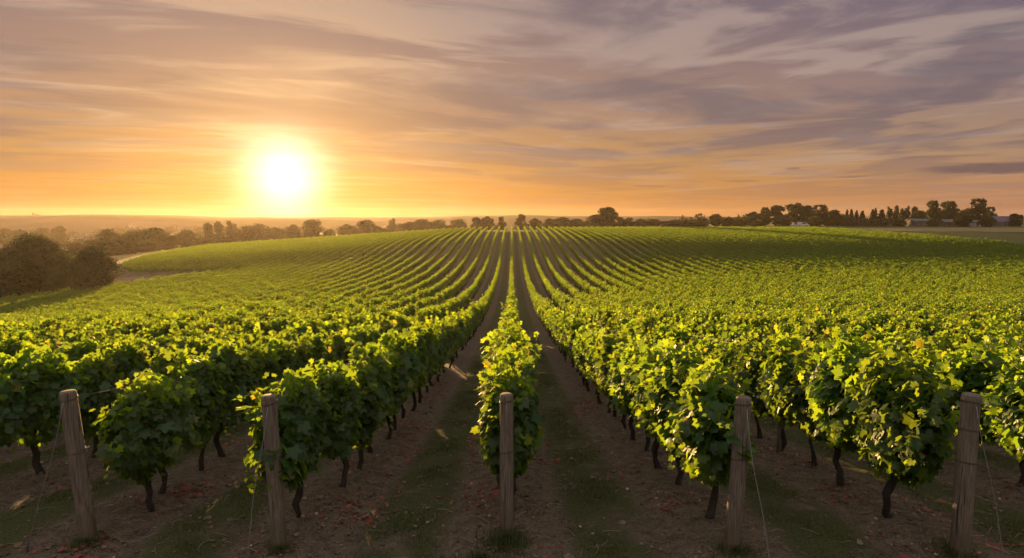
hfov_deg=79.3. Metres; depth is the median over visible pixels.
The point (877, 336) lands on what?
grapevine
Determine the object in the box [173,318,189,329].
grapevine
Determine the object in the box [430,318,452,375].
grapevine
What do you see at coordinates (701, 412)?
grapevine
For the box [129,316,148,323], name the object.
grapevine
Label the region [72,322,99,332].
grapevine
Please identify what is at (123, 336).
grapevine
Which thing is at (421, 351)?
grapevine
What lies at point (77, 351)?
grapevine
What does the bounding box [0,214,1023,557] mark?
ground
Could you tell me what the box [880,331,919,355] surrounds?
grapevine
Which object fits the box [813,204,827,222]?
broadleaf tree
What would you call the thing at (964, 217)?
round bush
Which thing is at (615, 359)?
grapevine
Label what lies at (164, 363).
grapevine
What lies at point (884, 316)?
grapevine
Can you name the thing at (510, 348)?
grapevine
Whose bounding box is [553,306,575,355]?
grapevine
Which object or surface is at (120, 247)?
round bush
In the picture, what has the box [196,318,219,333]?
grapevine
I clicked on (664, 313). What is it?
grapevine
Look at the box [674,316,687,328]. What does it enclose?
grapevine
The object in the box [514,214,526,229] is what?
broadleaf tree
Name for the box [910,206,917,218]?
narrow tree
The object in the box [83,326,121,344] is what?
grapevine
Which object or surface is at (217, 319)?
grapevine
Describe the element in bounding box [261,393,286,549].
wooden post
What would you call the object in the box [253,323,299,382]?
grapevine
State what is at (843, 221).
broadleaf tree
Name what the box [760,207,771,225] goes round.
broadleaf tree
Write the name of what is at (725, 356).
grapevine
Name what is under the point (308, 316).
grapevine
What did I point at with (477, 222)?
broadleaf tree
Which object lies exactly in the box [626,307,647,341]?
grapevine
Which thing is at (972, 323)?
grapevine
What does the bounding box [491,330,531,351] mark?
grapevine
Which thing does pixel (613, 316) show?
grapevine
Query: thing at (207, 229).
broadleaf tree
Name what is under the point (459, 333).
grapevine
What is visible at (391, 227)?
broadleaf tree
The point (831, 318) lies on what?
grapevine
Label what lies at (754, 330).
grapevine
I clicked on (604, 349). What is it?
grapevine
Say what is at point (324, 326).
grapevine
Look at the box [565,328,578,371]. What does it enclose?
grapevine
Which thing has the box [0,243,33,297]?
broadleaf tree
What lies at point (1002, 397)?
grapevine
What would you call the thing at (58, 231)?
broadleaf tree
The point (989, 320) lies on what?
grapevine
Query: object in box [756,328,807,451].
grapevine
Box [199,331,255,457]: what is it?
grapevine
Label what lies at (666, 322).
grapevine
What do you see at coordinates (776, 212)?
broadleaf tree
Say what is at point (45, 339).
grapevine
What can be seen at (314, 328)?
grapevine
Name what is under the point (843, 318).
grapevine
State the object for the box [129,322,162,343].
grapevine
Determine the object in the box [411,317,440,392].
grapevine
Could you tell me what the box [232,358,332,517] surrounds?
grapevine
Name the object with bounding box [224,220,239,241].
broadleaf tree
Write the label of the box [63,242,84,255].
round bush
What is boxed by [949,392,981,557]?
wooden post
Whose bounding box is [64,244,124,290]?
broadleaf tree
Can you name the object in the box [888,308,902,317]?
grapevine
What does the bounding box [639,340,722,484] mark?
grapevine
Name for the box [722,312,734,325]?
grapevine
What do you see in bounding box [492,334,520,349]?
grapevine
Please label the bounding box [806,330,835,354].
grapevine
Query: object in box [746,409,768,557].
guy wire
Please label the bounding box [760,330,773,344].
grapevine
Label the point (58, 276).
broadleaf tree
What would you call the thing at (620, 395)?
grapevine
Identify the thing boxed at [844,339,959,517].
grapevine
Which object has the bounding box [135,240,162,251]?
round bush
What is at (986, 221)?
round bush
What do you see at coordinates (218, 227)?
broadleaf tree
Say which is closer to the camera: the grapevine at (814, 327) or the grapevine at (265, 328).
the grapevine at (814, 327)
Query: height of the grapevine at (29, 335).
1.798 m
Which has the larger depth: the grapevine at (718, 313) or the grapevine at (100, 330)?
the grapevine at (718, 313)
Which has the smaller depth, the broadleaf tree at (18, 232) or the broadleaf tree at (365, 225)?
the broadleaf tree at (365, 225)
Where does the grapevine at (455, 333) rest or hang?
on the ground at (16, 528)
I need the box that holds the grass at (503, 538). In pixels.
[0,341,1023,557]
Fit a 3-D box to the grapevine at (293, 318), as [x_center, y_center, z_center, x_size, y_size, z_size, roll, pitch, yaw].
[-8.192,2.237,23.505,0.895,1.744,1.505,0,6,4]
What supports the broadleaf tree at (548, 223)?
on the ground at (16, 528)
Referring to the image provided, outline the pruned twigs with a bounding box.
[0,369,1023,557]
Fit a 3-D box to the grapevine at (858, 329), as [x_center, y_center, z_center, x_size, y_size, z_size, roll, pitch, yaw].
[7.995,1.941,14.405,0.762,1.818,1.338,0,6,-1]
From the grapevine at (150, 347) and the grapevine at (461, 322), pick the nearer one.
the grapevine at (150, 347)
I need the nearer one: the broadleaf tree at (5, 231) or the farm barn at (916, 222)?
the farm barn at (916, 222)
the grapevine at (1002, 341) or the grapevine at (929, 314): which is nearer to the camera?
the grapevine at (1002, 341)
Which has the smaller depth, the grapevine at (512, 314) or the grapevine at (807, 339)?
the grapevine at (807, 339)
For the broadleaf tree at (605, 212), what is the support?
on the ground at (16, 528)
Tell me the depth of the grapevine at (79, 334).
14.25 m
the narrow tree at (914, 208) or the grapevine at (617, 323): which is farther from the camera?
the narrow tree at (914, 208)
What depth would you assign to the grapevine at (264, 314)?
25.15 m
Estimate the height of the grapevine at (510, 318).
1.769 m
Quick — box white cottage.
[969,220,981,226]
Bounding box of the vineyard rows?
[0,226,1023,453]
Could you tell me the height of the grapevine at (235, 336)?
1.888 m
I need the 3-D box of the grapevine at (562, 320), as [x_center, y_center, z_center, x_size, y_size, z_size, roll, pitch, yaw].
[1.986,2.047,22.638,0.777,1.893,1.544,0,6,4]
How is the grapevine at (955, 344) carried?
on the ground at (16, 528)
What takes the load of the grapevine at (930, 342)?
on the ground at (16, 528)
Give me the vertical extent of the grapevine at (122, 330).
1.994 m
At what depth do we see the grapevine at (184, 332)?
15.39 m
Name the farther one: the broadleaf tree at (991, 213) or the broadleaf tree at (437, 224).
the broadleaf tree at (437, 224)
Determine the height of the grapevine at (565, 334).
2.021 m
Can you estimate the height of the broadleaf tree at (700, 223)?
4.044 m
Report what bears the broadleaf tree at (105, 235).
on the ground at (16, 528)
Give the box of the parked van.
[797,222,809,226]
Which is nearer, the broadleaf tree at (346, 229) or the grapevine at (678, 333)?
the grapevine at (678, 333)
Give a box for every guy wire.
[26,403,62,552]
[244,407,267,557]
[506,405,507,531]
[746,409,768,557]
[976,407,1003,557]
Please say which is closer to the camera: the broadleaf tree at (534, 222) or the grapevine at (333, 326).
the grapevine at (333, 326)
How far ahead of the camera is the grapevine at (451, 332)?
18.83 m
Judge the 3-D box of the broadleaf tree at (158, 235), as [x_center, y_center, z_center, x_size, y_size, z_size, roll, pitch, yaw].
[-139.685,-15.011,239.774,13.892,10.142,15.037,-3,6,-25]
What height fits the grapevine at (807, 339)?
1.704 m
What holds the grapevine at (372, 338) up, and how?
on the ground at (16, 528)
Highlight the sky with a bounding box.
[0,0,1023,217]
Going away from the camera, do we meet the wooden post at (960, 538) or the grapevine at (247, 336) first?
the wooden post at (960, 538)
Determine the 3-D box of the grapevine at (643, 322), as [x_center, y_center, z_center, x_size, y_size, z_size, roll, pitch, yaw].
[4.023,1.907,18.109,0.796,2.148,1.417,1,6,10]
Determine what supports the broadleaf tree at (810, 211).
on the ground at (16, 528)
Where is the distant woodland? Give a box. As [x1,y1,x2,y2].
[0,213,860,247]
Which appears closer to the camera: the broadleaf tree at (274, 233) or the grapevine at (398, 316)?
the grapevine at (398, 316)
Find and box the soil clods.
[0,373,1023,557]
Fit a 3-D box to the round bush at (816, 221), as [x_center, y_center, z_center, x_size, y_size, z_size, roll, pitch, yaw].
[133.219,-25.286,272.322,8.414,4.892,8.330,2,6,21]
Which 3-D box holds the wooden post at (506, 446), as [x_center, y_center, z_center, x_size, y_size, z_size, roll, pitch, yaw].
[-0.050,1.860,5.770,0.135,1.618,0.145,0,6,0]
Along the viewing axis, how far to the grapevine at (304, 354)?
11.57 m
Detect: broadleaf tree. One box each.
[0,228,11,240]
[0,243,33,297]
[9,229,76,292]
[11,230,27,238]
[35,227,51,239]
[46,250,79,291]
[51,225,66,240]
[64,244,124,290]
[83,239,105,253]
[95,229,123,247]
[122,230,139,250]
[131,227,171,250]
[161,234,178,249]
[174,229,196,247]
[202,222,215,243]
[213,221,224,238]
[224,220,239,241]
[233,226,262,241]
[253,223,270,240]
[267,227,286,239]
[283,224,300,238]
[300,219,323,237]
[336,224,359,234]
[356,220,380,233]
[386,218,396,232]
[395,222,417,230]
[414,219,430,230]
[426,219,449,229]
[449,219,467,228]
[470,217,482,230]
[480,216,494,229]
[498,216,506,229]
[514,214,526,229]
[528,218,541,229]
[540,218,555,229]
[550,216,571,228]
[563,218,584,227]
[586,214,615,226]
[598,206,622,226]
[634,219,647,226]
[641,219,661,226]
[660,220,683,227]
[678,220,694,226]
[686,219,710,226]
[707,213,722,226]
[720,217,739,226]
[736,219,747,225]
[745,211,763,222]
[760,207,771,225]
[766,205,787,225]
[784,203,805,222]
[800,205,818,221]
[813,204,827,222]
[824,209,842,225]
[839,213,847,225]
[910,210,926,218]
[925,200,941,218]
[932,209,948,219]
[940,201,960,218]
[966,198,986,219]
[986,206,997,216]
[1009,213,1023,225]
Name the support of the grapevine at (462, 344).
on the ground at (16, 528)
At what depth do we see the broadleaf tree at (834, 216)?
283.86 m
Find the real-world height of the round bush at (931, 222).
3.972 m
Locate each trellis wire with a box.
[78,303,449,395]
[543,301,735,396]
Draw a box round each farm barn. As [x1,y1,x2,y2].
[904,219,937,225]
[937,219,957,225]
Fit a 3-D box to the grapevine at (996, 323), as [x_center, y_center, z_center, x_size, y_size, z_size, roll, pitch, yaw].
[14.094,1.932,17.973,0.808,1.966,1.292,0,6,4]
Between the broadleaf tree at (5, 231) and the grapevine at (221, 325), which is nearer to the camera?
the grapevine at (221, 325)
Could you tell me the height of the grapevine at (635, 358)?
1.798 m
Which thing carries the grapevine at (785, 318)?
on the ground at (16, 528)
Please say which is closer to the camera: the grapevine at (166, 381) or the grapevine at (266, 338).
the grapevine at (166, 381)
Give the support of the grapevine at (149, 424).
on the ground at (16, 528)
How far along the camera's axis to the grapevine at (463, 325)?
22.68 m
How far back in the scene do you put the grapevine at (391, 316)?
21.45 m
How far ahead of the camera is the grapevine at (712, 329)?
17.90 m
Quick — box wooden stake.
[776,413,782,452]
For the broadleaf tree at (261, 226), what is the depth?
338.89 m
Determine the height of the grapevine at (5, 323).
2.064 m
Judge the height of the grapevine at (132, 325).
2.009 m
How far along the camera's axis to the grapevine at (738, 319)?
21.61 m
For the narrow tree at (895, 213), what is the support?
on the ground at (16, 528)
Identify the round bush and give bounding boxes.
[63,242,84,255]
[104,239,141,255]
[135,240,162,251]
[187,237,217,245]
[215,235,236,242]
[322,229,335,236]
[370,227,387,233]
[616,217,636,226]
[748,220,767,226]
[776,215,792,226]
[805,216,823,226]
[893,218,906,226]
[926,218,938,226]
[953,209,974,226]
[977,215,994,226]
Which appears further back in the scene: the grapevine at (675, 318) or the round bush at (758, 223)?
the round bush at (758, 223)
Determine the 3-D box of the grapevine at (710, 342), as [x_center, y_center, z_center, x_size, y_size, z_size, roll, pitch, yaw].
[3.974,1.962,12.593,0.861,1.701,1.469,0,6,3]
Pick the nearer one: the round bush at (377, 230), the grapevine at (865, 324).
the grapevine at (865, 324)
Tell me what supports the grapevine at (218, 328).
on the ground at (16, 528)
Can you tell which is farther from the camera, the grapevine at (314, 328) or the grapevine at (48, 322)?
the grapevine at (48, 322)
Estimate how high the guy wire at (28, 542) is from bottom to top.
1.509 m
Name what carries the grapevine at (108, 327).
on the ground at (16, 528)
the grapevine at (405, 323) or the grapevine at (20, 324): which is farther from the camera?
the grapevine at (405, 323)
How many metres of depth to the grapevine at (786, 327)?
17.92 m
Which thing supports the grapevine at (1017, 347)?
on the ground at (16, 528)
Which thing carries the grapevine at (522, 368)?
on the ground at (16, 528)
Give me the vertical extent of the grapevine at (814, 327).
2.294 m
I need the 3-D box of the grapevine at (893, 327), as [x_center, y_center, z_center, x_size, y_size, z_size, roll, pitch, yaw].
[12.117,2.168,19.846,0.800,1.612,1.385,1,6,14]
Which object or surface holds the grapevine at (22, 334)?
on the ground at (16, 528)
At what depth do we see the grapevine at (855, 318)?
21.69 m
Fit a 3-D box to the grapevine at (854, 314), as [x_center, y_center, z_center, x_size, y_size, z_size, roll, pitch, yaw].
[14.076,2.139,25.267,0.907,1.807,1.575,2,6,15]
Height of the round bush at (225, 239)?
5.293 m
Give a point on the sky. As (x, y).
(222, 108)
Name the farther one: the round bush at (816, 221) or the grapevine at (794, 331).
the round bush at (816, 221)
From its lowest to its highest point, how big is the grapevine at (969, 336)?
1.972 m
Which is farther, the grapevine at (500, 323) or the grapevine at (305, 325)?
the grapevine at (305, 325)
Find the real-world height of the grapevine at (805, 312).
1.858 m
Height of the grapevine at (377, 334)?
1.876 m
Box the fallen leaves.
[0,349,1023,557]
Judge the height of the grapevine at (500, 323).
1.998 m
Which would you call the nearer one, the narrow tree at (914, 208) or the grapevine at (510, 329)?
the grapevine at (510, 329)
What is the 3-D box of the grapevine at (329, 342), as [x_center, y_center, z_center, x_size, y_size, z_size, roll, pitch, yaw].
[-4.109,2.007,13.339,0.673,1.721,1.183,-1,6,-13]
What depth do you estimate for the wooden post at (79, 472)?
5.71 m
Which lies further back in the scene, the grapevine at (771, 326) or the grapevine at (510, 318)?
the grapevine at (510, 318)
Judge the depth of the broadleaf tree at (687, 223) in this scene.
298.49 m
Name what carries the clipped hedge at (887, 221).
on the ground at (16, 528)
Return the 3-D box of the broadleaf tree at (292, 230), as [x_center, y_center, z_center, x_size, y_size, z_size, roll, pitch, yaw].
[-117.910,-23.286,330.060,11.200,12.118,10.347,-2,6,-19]
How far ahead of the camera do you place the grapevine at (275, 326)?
20.84 m
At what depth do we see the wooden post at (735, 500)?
5.46 m
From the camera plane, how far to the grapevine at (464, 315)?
25.39 m
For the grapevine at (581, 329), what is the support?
on the ground at (16, 528)
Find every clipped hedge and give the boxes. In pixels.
[844,217,870,225]
[870,218,896,225]
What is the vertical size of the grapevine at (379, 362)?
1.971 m
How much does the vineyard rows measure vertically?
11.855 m
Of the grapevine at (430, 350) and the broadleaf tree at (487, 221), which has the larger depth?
the broadleaf tree at (487, 221)
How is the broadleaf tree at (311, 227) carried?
on the ground at (16, 528)
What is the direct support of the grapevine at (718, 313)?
on the ground at (16, 528)
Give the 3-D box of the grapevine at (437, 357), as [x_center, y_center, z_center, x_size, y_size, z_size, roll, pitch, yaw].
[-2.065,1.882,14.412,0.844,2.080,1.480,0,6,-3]
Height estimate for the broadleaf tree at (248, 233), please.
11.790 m
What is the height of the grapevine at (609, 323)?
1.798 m
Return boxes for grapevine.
[0,316,12,330]
[0,321,14,339]
[0,321,45,346]
[0,332,40,358]
[0,341,32,446]
[0,341,91,473]
[5,320,37,336]
[16,322,41,338]
[25,332,63,352]
[38,328,60,339]
[39,316,71,330]
[39,324,59,336]
[40,333,72,362]
[43,330,62,344]
[50,325,96,353]
[53,320,100,340]
[56,332,113,361]
[61,348,129,457]
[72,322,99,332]
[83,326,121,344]
[89,371,202,511]
[92,326,107,335]
[96,318,114,334]
[96,336,168,394]
[101,331,127,348]
[105,316,131,326]
[107,316,131,339]
[109,357,199,493]
[114,330,130,340]
[115,317,150,336]
[128,328,159,361]
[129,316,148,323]
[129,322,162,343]
[134,319,164,330]
[145,327,181,353]
[148,313,176,339]
[150,346,180,377]
[152,328,209,363]
[153,311,173,322]
[159,315,178,331]
[163,343,230,471]
[166,315,183,322]
[167,319,203,342]
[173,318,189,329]
[188,318,209,334]
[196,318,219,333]
[198,328,217,340]
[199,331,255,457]
[201,321,229,345]
[205,311,223,326]
[206,323,231,338]
[209,325,254,351]
[211,316,231,329]
[219,306,243,326]
[224,322,252,335]
[228,322,262,346]
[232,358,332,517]
[233,331,281,437]
[241,317,260,336]
[246,316,270,335]
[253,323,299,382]
[256,307,273,321]
[259,311,281,335]
[261,330,275,343]
[267,334,290,341]
[268,326,316,378]
[271,310,290,331]
[275,321,305,341]
[279,314,299,327]
[291,315,303,324]
[293,318,311,332]
[297,321,330,377]
[301,310,323,338]
[303,307,316,319]
[307,346,369,487]
[319,322,330,340]
[324,329,336,370]
[325,314,340,331]
[325,325,350,364]
[332,312,352,330]
[338,315,372,348]
[339,324,363,361]
[341,328,395,452]
[344,311,360,326]
[345,308,365,324]
[345,354,388,469]
[359,318,380,343]
[360,325,377,342]
[369,311,426,429]
[374,311,397,343]
[375,323,385,334]
[376,312,400,334]
[376,337,414,439]
[387,306,405,333]
[395,314,409,330]
[401,333,421,417]
[403,319,428,410]
[405,313,436,402]
[409,317,440,397]
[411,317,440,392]
[428,327,447,385]
[430,312,457,372]
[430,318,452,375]
[433,321,451,381]
[442,308,464,361]
[444,317,461,361]
[445,308,466,357]
[447,317,458,368]
[455,309,467,350]
[457,323,467,355]
[470,360,547,494]
[479,346,540,489]
[480,331,541,410]
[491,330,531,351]
[491,341,537,382]
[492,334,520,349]
[493,323,532,363]
[494,316,523,338]
[498,319,521,333]
[498,322,528,348]
[500,302,518,323]
[501,317,518,323]
[505,314,520,326]
[550,307,559,350]
[552,307,569,352]
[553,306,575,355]
[555,315,567,361]
[556,310,574,355]
[559,315,571,363]
[561,308,586,367]
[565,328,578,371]
[566,310,588,375]
[570,312,598,381]
[572,329,592,385]
[574,331,594,390]
[582,319,597,397]
[585,325,614,403]
[592,331,615,412]
[593,324,635,418]
[599,306,617,331]
[604,309,620,333]
[606,337,634,428]
[609,335,636,440]
[611,308,632,334]
[612,310,636,336]
[621,334,660,450]
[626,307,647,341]
[629,334,684,468]
[632,308,655,340]
[636,309,659,339]
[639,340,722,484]
[645,320,663,343]
[652,321,674,343]
[657,309,672,323]
[661,316,669,326]
[662,358,759,518]
[664,317,695,350]
[667,311,683,328]
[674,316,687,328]
[680,333,703,350]
[684,310,713,334]
[690,334,727,364]
[695,314,718,339]
[704,339,731,369]
[705,317,723,337]
[708,305,728,323]
[714,339,753,394]
[715,315,726,327]
[716,322,733,339]
[719,313,751,345]
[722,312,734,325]
[728,324,788,438]
[732,313,745,325]
[740,320,768,343]
[741,312,756,325]
[747,309,761,315]
[748,312,773,333]
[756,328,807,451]
[760,310,774,319]
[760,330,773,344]
[764,307,786,323]
[766,317,779,340]
[773,318,800,337]
[777,334,838,465]
[778,311,792,325]
[788,310,809,326]
[789,314,816,342]
[795,326,885,485]
[798,303,830,344]
[798,311,824,326]
[801,308,815,318]
[802,336,817,351]
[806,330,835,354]
[814,312,842,328]
[815,324,843,342]
[827,313,842,321]
[832,310,850,326]
[838,322,865,344]
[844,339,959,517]
[845,315,864,324]
[846,318,882,333]
[848,310,863,319]
[851,334,874,353]
[856,305,883,329]
[856,336,918,363]
[859,320,893,344]
[860,305,882,315]
[871,309,891,326]
[875,322,895,333]
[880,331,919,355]
[885,309,904,326]
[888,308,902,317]
[888,321,905,337]
[894,310,915,334]
[895,325,929,339]
[898,338,958,410]
[902,330,956,356]
[906,315,937,335]
[909,308,931,319]
[920,316,941,327]
[923,306,946,322]
[931,318,969,335]
[931,334,1004,446]
[933,317,961,342]
[942,312,963,321]
[946,334,980,353]
[951,320,989,348]
[957,309,983,329]
[958,324,989,336]
[962,309,983,320]
[972,351,1023,485]
[977,303,1001,323]
[977,312,1013,331]
[977,323,1023,349]
[980,315,1001,327]
[981,322,1015,335]
[985,336,1023,369]
[992,313,1017,324]
[1003,321,1023,331]
[1010,308,1023,323]
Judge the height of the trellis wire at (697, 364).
4.286 m
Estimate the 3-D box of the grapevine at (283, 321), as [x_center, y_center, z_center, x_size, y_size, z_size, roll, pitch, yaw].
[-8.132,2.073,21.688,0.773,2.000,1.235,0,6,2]
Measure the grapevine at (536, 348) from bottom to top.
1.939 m
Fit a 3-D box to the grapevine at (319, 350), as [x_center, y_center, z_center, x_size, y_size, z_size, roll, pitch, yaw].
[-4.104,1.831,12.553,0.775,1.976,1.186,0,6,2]
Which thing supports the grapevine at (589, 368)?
on the ground at (16, 528)
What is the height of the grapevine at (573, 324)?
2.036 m
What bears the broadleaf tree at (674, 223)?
on the ground at (16, 528)
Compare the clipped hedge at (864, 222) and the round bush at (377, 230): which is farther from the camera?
the round bush at (377, 230)
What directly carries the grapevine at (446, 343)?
on the ground at (16, 528)
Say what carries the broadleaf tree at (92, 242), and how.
on the ground at (16, 528)
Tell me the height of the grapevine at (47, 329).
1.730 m
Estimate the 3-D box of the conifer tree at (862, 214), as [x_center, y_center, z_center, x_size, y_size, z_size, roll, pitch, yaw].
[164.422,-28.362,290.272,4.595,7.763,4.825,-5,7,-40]
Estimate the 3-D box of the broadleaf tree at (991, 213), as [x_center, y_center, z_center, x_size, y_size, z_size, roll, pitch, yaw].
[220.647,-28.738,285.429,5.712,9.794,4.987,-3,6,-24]
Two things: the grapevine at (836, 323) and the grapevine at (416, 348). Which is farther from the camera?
the grapevine at (836, 323)
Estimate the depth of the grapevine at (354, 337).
15.30 m
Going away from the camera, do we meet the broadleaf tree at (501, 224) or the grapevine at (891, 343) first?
the grapevine at (891, 343)
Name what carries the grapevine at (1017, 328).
on the ground at (16, 528)
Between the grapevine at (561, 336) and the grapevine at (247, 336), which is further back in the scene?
the grapevine at (561, 336)
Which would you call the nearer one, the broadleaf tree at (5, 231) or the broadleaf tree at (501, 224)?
the broadleaf tree at (501, 224)
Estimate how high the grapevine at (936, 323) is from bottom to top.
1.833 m
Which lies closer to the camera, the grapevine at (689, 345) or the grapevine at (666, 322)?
the grapevine at (689, 345)
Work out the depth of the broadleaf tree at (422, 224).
336.63 m
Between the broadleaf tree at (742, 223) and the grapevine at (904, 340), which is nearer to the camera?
the grapevine at (904, 340)
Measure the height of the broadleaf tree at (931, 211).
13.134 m
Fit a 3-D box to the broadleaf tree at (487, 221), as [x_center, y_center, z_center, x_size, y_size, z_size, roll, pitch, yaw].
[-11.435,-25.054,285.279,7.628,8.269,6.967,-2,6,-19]
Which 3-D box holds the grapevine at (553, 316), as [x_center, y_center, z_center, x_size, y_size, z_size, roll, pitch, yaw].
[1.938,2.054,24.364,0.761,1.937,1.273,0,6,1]
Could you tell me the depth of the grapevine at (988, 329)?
16.22 m
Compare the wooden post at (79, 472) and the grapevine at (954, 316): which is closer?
the wooden post at (79, 472)
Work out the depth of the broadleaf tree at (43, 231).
448.81 m
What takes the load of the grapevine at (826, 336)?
on the ground at (16, 528)
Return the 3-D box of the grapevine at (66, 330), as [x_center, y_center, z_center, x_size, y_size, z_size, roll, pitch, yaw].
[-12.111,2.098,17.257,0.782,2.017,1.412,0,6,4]
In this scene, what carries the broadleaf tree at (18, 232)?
on the ground at (16, 528)
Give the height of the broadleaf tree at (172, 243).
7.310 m
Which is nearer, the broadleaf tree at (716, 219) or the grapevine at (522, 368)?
the grapevine at (522, 368)
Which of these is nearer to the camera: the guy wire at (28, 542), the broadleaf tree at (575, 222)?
the guy wire at (28, 542)
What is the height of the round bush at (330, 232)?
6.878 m
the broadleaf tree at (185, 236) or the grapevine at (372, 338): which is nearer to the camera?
the grapevine at (372, 338)
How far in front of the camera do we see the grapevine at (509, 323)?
16.10 m
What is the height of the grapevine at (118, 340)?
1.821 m
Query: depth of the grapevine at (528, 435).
6.15 m
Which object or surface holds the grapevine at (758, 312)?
on the ground at (16, 528)
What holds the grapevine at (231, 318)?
on the ground at (16, 528)
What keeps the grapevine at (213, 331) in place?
on the ground at (16, 528)
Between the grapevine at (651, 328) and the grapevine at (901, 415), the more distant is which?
the grapevine at (651, 328)
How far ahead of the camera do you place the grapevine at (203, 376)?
7.88 m
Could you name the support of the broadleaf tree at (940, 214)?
on the ground at (16, 528)
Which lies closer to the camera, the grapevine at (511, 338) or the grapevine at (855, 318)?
the grapevine at (511, 338)
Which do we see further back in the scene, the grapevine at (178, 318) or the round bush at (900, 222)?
the round bush at (900, 222)
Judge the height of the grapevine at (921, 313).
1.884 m
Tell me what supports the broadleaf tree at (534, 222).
on the ground at (16, 528)
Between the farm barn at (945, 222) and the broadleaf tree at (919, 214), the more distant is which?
the broadleaf tree at (919, 214)
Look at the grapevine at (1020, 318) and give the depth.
24.30 m
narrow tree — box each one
[885,206,892,218]
[892,205,898,220]
[898,208,905,218]
[904,205,910,221]
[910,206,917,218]
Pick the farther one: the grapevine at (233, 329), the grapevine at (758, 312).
the grapevine at (758, 312)
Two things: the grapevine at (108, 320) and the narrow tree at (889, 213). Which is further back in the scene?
the narrow tree at (889, 213)
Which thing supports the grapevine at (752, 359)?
on the ground at (16, 528)
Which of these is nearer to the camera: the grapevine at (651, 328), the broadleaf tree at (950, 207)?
the grapevine at (651, 328)
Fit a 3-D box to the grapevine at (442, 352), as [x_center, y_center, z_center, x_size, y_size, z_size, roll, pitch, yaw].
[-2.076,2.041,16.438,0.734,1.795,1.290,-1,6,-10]
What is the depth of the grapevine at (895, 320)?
22.46 m
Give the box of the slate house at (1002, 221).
[991,214,1022,225]
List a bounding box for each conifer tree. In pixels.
[849,209,853,224]
[859,210,864,217]
[869,209,874,221]
[873,209,886,224]
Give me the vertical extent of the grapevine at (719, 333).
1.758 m
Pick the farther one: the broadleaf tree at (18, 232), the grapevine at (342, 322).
the broadleaf tree at (18, 232)
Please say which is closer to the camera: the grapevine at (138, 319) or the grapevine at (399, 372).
the grapevine at (399, 372)
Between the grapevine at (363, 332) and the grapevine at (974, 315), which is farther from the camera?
the grapevine at (974, 315)
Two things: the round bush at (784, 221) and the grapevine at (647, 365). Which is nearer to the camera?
the grapevine at (647, 365)
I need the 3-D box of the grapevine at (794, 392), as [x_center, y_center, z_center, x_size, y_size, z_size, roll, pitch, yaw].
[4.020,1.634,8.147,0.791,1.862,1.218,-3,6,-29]
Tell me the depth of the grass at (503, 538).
6.34 m
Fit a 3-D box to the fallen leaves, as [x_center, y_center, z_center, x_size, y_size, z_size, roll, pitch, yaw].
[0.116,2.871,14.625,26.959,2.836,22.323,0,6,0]
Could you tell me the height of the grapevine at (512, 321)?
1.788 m
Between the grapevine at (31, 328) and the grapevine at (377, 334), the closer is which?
the grapevine at (377, 334)
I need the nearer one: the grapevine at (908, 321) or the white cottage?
the grapevine at (908, 321)
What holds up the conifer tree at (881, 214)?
on the ground at (16, 528)
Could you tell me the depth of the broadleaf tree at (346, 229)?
327.73 m
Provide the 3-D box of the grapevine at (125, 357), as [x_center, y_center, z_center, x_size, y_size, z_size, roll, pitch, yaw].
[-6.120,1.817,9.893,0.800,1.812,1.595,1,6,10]
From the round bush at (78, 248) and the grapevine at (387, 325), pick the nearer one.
the grapevine at (387, 325)
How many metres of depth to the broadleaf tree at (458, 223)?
327.62 m
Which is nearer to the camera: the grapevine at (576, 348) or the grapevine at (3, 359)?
the grapevine at (3, 359)
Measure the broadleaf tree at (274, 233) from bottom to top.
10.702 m
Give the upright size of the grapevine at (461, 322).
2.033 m
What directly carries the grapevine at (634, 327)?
on the ground at (16, 528)
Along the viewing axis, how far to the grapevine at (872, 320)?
20.56 m
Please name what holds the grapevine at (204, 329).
on the ground at (16, 528)
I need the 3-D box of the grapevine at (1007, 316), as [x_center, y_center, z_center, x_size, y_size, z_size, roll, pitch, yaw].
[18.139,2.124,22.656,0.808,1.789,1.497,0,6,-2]
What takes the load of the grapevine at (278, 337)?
on the ground at (16, 528)
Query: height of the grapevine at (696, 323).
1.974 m
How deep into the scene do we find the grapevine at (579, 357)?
15.14 m
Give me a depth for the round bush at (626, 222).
256.66 m
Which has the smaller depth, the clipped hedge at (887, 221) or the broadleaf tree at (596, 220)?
the broadleaf tree at (596, 220)
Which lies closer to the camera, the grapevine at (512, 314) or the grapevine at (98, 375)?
the grapevine at (98, 375)
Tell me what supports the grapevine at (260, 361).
on the ground at (16, 528)
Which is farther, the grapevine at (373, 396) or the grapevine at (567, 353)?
the grapevine at (567, 353)
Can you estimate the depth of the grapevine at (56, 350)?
10.74 m
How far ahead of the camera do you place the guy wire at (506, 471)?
5.70 m
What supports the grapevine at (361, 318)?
on the ground at (16, 528)
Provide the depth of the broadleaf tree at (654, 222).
288.13 m
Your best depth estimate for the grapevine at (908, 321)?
18.76 m
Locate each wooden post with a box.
[59,389,96,540]
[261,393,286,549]
[499,392,513,534]
[723,395,751,552]
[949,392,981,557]
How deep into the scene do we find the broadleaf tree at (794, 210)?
285.76 m

